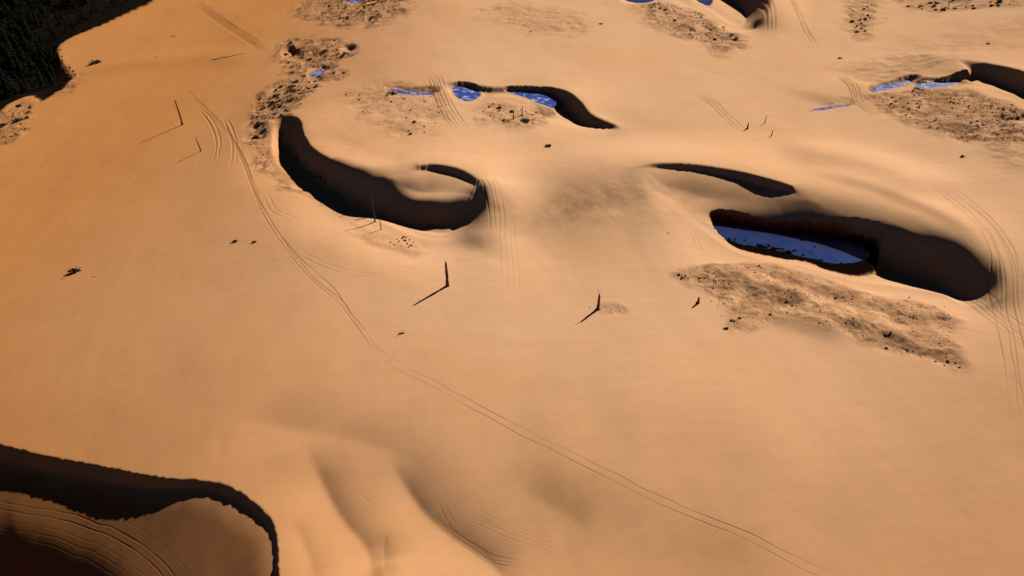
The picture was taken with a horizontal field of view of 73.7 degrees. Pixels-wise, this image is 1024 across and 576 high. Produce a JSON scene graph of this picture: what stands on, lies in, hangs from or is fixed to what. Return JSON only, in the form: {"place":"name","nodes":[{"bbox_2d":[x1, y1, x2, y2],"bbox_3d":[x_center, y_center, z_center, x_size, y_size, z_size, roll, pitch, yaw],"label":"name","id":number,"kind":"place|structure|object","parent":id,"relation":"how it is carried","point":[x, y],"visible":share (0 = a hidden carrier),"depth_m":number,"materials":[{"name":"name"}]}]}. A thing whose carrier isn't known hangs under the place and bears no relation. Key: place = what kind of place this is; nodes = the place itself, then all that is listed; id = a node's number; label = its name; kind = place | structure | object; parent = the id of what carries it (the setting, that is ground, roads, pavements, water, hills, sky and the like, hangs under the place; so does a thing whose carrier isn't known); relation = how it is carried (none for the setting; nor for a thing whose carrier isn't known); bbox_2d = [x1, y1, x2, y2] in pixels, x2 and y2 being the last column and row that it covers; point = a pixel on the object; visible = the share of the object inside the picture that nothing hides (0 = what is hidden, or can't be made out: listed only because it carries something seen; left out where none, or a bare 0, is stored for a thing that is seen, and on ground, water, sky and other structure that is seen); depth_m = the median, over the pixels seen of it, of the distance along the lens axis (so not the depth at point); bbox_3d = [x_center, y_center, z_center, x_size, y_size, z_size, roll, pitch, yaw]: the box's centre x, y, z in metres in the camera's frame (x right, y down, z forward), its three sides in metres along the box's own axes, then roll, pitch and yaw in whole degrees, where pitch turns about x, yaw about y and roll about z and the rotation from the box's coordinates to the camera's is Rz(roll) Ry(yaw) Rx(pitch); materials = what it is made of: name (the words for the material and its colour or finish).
{"place":"outdoors","nodes":[
{"label":"outdoors","id":0,"kind":"place"},
{"bbox_2d":[311,69,324,76],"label":"water","id":1,"kind":"structure","parent":0,"point":[316,73],"depth_m":324.10,"materials":[{"name":"blue liquid"}]},
{"bbox_2d":[347,0,361,3],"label":"water","id":2,"kind":"structure","parent":0,"point":[354,1],"depth_m":435.46,"materials":[{"name":"blue liquid"}]},
{"bbox_2d":[389,89,431,94],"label":"water","id":3,"kind":"structure","parent":0,"point":[409,92],"depth_m":281.18,"materials":[{"name":"blue liquid"}]},
{"bbox_2d":[452,86,479,100],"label":"water","id":4,"kind":"structure","parent":0,"point":[464,93],"depth_m":276.99,"materials":[{"name":"blue liquid"}]},
{"bbox_2d":[0,0,1023,575],"bbox_3d":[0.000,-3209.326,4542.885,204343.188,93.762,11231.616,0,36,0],"label":"sand ground","id":5,"kind":"structure","parent":0,"point":[318,376],"depth_m":170.71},
{"bbox_2d":[0,27,5,43],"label":"pine tree","id":6,"kind":"object","parent":5,"relation":"on","point":[1,38],"visible":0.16,"depth_m":503.24,"materials":[{"name":"green plant"}]},
{"bbox_2d":[0,71,16,95],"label":"pine tree","id":7,"kind":"object","parent":5,"relation":"on","point":[5,85],"visible":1,"depth_m":392.25,"materials":[{"name":"green plant"}]},
{"bbox_2d":[2,44,15,71],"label":"pine tree","id":8,"kind":"object","parent":5,"relation":"on","point":[10,62],"visible":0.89,"depth_m":451.86,"materials":[{"name":"green plant"}]},
{"bbox_2d":[2,33,16,53],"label":"pine tree","id":9,"kind":"object","parent":5,"relation":"on","point":[6,42],"visible":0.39,"depth_m":470.70,"materials":[{"name":"green plant"}]},
{"bbox_2d":[4,70,19,93],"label":"pine tree","id":10,"kind":"object","parent":5,"relation":"on","point":[14,87],"visible":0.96,"depth_m":395.34,"materials":[{"name":"green plant"}]},
{"bbox_2d":[11,0,19,11],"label":"pine tree","id":11,"kind":"object","parent":5,"relation":"on","point":[14,5],"visible":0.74,"depth_m":593.57,"materials":[{"name":"green plant"}]},
{"bbox_2d":[11,117,22,122],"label":"shrub","id":12,"kind":"object","parent":5,"relation":"on","point":[15,120],"visible":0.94,"depth_m":343.73,"materials":[{"name":"green plant"}]},
{"bbox_2d":[13,34,25,53],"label":"pine tree","id":13,"kind":"object","parent":5,"relation":"on","point":[17,40],"visible":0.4,"depth_m":481.21,"materials":[{"name":"green plant"}]},
{"bbox_2d":[13,52,27,74],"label":"pine tree","id":14,"kind":"object","parent":5,"relation":"on","point":[18,67],"visible":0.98,"depth_m":442.68,"materials":[{"name":"green plant"}]},
{"bbox_2d":[14,39,29,61],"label":"pine tree","id":15,"kind":"object","parent":5,"relation":"on","point":[21,55],"visible":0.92,"depth_m":470.24,"materials":[{"name":"green plant"}]},
{"bbox_2d":[20,12,30,27],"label":"pine tree","id":16,"kind":"object","parent":5,"relation":"on","point":[23,18],"visible":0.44,"depth_m":543.71,"materials":[{"name":"green plant"}]},
{"bbox_2d":[20,33,31,53],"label":"pine tree","id":17,"kind":"object","parent":5,"relation":"on","point":[26,48],"visible":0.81,"depth_m":483.15,"materials":[{"name":"green plant"}]},
{"bbox_2d":[20,17,33,41],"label":"pine tree","id":18,"kind":"object","parent":5,"relation":"on","point":[22,25],"visible":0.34,"depth_m":505.74,"materials":[{"name":"green plant"}]},
{"bbox_2d":[25,53,34,72],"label":"pine tree","id":19,"kind":"object","parent":5,"relation":"on","point":[30,65],"visible":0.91,"depth_m":447.92,"materials":[{"name":"green plant"}]},
{"bbox_2d":[23,20,37,46],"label":"pine tree","id":20,"kind":"object","parent":5,"relation":"on","point":[29,37],"visible":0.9,"depth_m":502.70,"materials":[{"name":"green plant"}]},
{"bbox_2d":[34,62,42,78],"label":"pine tree","id":21,"kind":"object","parent":5,"relation":"on","point":[38,71],"visible":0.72,"depth_m":430.43,"materials":[{"name":"green plant"}]},
{"bbox_2d":[37,72,45,86],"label":"pine tree","id":22,"kind":"object","parent":5,"relation":"on","point":[41,82],"visible":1,"depth_m":401.92,"materials":[{"name":"green plant"}]},
{"bbox_2d":[37,0,50,20],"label":"pine tree","id":23,"kind":"object","parent":5,"relation":"on","point":[43,13],"visible":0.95,"depth_m":564.79,"materials":[{"name":"green plant"}]},
{"bbox_2d":[46,67,55,83],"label":"pine tree","id":24,"kind":"object","parent":5,"relation":"on","point":[50,78],"visible":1,"depth_m":400.15,"materials":[{"name":"green plant"}]},
{"bbox_2d":[0,0,135,97],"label":"undergrowth","id":25,"kind":"object","parent":5,"relation":"on","point":[52,66],"visible":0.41,"depth_m":539.56,"materials":[{"name":"plant"}]},
{"bbox_2d":[67,267,81,273],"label":"uprooted stump","id":26,"kind":"object","parent":5,"relation":"on","point":[72,270],"visible":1,"depth_m":202.79,"materials":[{"name":"brown wood"}]},
{"bbox_2d":[88,60,101,63],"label":"shrub","id":27,"kind":"object","parent":5,"relation":"on","point":[96,61],"visible":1,"depth_m":418.71,"materials":[{"name":"green plant"}]},
{"bbox_2d":[174,100,183,125],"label":"dead tree","id":28,"kind":"object","parent":5,"relation":"on","point":[179,114],"visible":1,"depth_m":294.23,"materials":[{"name":"brown wood"}]},
{"bbox_2d":[371,196,375,221],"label":"dead tree","id":29,"kind":"object","parent":5,"relation":"on","point":[373,209],"visible":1,"depth_m":199.93,"materials":[{"name":"brown wood"}]},
{"bbox_2d":[443,261,448,286],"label":"dead tree","id":30,"kind":"object","parent":5,"relation":"on","point":[446,275],"visible":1,"depth_m":167.50,"materials":[{"name":"brown wood"}]},
{"bbox_2d":[7,0,1023,365],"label":"sand litter","id":31,"kind":"object","parent":5,"relation":"on","point":[701,38],"visible":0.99,"depth_m":258.57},
{"bbox_2d":[519,118,529,122],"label":"shrub","id":32,"kind":"object","parent":5,"relation":"on","point":[524,120],"visible":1,"depth_m":250.96,"materials":[{"name":"green plant"}]},
{"bbox_2d":[596,290,600,309],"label":"dead tree","id":33,"kind":"object","parent":5,"relation":"on","point":[598,305],"visible":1,"depth_m":160.66,"materials":[{"name":"brown wood"}]},
{"bbox_2d":[507,91,556,107],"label":"water","id":34,"kind":"structure","parent":0,"point":[548,100],"depth_m":273.45,"materials":[{"name":"blue liquid"}]},
{"bbox_2d":[626,0,652,2],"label":"water","id":35,"kind":"structure","parent":0,"point":[639,1],"depth_m":393.49,"materials":[{"name":"blue liquid"}]},
{"bbox_2d":[697,0,712,5],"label":"water","id":36,"kind":"structure","parent":0,"point":[707,2],"depth_m":403.74,"materials":[{"name":"blue liquid"}]},
{"bbox_2d":[712,221,869,263],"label":"water","id":37,"kind":"structure","parent":0,"point":[832,249],"depth_m":189.69,"materials":[{"name":"blue liquid"}]},
{"bbox_2d":[812,105,850,110],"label":"water","id":38,"kind":"structure","parent":0,"point":[817,109],"depth_m":260.83,"materials":[{"name":"blue liquid"}]},
{"bbox_2d":[870,81,911,90],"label":"water","id":39,"kind":"structure","parent":0,"point":[884,87],"depth_m":278.18,"materials":[{"name":"blue liquid"}]},
{"bbox_2d":[915,80,977,87],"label":"water","id":40,"kind":"structure","parent":0,"point":[938,84],"depth_m":273.33,"materials":[{"name":"blue liquid"}]}
]}

